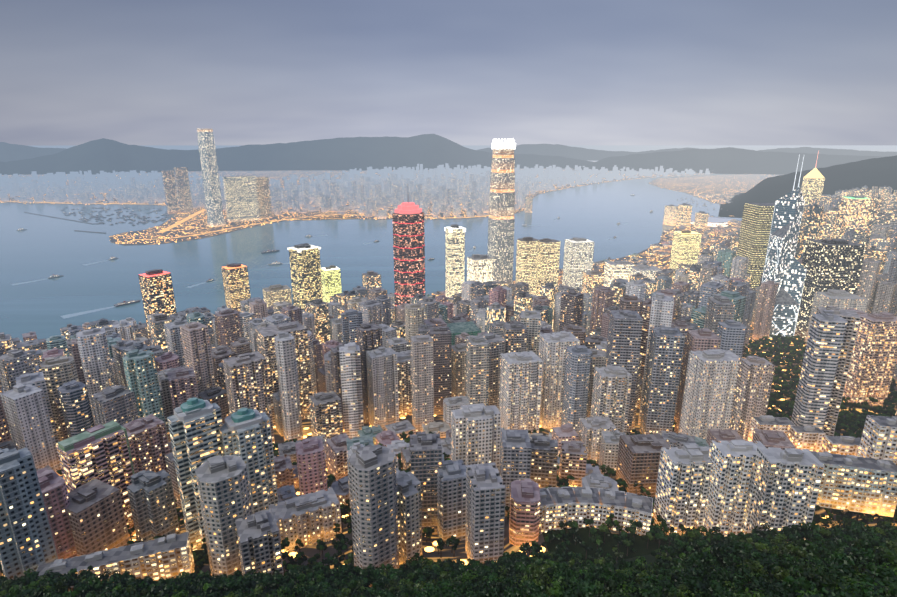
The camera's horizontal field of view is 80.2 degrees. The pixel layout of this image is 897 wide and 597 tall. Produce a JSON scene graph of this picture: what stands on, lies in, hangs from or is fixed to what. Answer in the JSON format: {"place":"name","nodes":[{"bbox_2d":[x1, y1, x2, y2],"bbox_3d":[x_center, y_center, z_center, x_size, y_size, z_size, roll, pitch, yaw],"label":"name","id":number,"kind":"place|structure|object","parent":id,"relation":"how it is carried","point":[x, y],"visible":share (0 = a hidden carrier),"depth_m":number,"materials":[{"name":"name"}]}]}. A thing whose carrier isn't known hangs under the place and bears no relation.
{"place":"outdoors","nodes":[
{"label":"outdoors","id":0,"kind":"place"},
{"bbox_2d":[0,142,65,161],"bbox_3d":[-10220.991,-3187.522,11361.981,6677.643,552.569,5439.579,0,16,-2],"label":"mountain ridge","id":1,"kind":"structure","parent":0,"point":[12,152],"depth_m":11928.37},
{"bbox_2d":[7,201,165,204],"bbox_3d":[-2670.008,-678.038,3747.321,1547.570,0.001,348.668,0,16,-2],"label":"kowloon shore","id":2,"kind":"structure","parent":0,"point":[78,203],"depth_m":3667.03,"materials":[{"name":"grey"}]},
{"bbox_2d":[157,209,205,232],"bbox_3d":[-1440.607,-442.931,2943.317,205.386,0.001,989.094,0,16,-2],"label":"lit road","id":3,"kind":"structure","parent":0,"point":[181,221],"depth_m":2827.59,"materials":[{"name":"asphalt"}]},
{"bbox_2d":[133,214,337,239],"bbox_3d":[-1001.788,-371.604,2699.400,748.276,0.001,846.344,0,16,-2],"label":"seawall","id":4,"kind":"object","parent":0,"point":[226,229],"depth_m":2566.47,"materials":[{"name":"orange"}]},
{"bbox_2d":[0,134,593,174],"bbox_3d":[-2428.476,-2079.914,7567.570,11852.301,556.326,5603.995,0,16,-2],"label":"mountain ridge","id":5,"kind":"structure","parent":0,"point":[430,151],"depth_m":8253.97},
{"bbox_2d":[345,214,488,217],"bbox_3d":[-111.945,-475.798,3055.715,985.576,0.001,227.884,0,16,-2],"label":"tsim sha tsui shore","id":6,"kind":"structure","parent":0,"point":[424,217],"depth_m":3019.60,"materials":[{"name":"grey"}]},
{"bbox_2d":[0,145,896,341],"bbox_3d":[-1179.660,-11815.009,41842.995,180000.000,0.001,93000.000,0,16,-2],"label":"water","id":7,"kind":"structure","parent":0,"point":[42,247],"depth_m":2140.06,"materials":[{"name":"liquid"}]},
{"bbox_2d":[24,212,103,232],"bbox_3d":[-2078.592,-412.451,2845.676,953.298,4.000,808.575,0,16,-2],"label":"breakwaters","id":8,"kind":"object","parent":7,"relation":"on","point":[71,220],"visible":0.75,"depth_m":2828.30,"materials":[{"name":"grey"}]},
{"bbox_2d":[10,218,627,318],"bbox_3d":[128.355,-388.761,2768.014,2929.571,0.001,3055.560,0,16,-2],"label":"boat wakes","id":9,"kind":"object","parent":7,"relation":"on","point":[90,311],"visible":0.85,"depth_m":1558.74,"materials":[{"name":"white liquid"}]},
{"bbox_2d":[16,194,727,306],"bbox_3d":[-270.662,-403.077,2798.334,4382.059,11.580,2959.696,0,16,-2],"label":"boats","id":10,"kind":"object","parent":7,"relation":"on","point":[112,258],"visible":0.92,"depth_m":2915.88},
{"bbox_2d":[0,145,896,244],"bbox_3d":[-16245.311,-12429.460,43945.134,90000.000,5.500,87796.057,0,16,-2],"label":"kowloon land","id":11,"kind":"structure","parent":0,"point":[196,224],"depth_m":3390.62,"materials":[{"name":"beige concrete"}]},
{"bbox_2d":[154,214,333,239],"bbox_3d":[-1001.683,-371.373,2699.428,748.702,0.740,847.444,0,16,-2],"label":"waterfront lights","id":12,"kind":"object","parent":11,"relation":"on","point":[238,227],"visible":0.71,"depth_m":2643.34,"materials":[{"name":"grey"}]},
{"bbox_2d":[0,163,709,218],"bbox_3d":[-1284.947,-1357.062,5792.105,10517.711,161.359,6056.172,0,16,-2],"label":"distant city buildings","id":13,"kind":"structure","parent":11,"relation":"on","point":[373,192],"depth_m":4172.70,"materials":[{"name":"grey concrete"}]},
{"bbox_2d":[0,0,896,145],"label":"sky","id":14,"kind":"structure","parent":0,"point":[73,72],"materials":[{"name":"grey"}]},
{"bbox_2d":[2,326,896,596],"bbox_3d":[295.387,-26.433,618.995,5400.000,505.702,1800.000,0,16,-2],"label":"hill terrain","id":15,"kind":"structure","parent":0,"point":[430,549],"depth_m":354.74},
{"bbox_2d":[0,406,896,596],"bbox_3d":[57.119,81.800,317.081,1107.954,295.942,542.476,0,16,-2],"label":"forest","id":16,"kind":"object","parent":15,"relation":"on","point":[756,557],"depth_m":206.34,"materials":[{"name":"green plant"}]},
{"bbox_2d":[512,174,778,282],"bbox_3d":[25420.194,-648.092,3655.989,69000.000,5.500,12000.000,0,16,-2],"label":"island land","id":17,"kind":"structure","parent":0,"point":[723,184],"depth_m":5100.25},
{"bbox_2d":[0,185,896,586],"bbox_3d":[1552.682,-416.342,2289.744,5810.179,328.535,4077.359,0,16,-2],"label":"apartment towers","id":18,"kind":"structure","parent":17,"relation":"on","point":[646,333],"depth_m":548.19,"materials":[{"name":"grey concrete"}]},
{"bbox_2d":[36,129,896,589],"bbox_3d":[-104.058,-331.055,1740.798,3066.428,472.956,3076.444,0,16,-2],"label":"buildings","id":19,"kind":"structure","parent":17,"relation":"on","point":[746,485],"depth_m":514.56,"materials":[{"name":"grey concrete"}]},
{"bbox_2d":[140,139,868,337],"bbox_3d":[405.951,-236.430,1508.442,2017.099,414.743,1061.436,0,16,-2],"label":"tower neon","id":20,"kind":"object","parent":19,"relation":"attached to","point":[408,208],"visible":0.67,"depth_m":1129.58,"materials":[{"name":"multicoloured"}]},
{"bbox_2d":[477,144,896,160],"bbox_3d":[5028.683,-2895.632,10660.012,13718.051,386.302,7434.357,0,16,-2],"label":"mountain ridge","id":21,"kind":"structure","parent":0,"point":[580,153],"depth_m":12732.97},
{"bbox_2d":[691,214,736,221],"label":"convention centre","id":22,"kind":"structure","parent":0,"point":[712,219],"depth_m":2662.36,"materials":[{"name":"grey"}]},
{"bbox_2d":[573,147,888,174],"bbox_3d":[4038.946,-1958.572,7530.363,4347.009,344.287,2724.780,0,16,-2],"label":"mountain ridge","id":23,"kind":"structure","parent":0,"point":[729,160],"depth_m":7445.56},
{"bbox_2d":[718,155,896,217],"bbox_3d":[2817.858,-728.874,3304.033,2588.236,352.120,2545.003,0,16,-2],"label":"island hill","id":24,"kind":"structure","parent":0,"point":[876,172],"depth_m":3210.18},
{"bbox_2d":[742,333,896,518],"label":"trees","id":25,"kind":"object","parent":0,"point":[786,361],"depth_m":732.81,"materials":[{"name":"green plant"}]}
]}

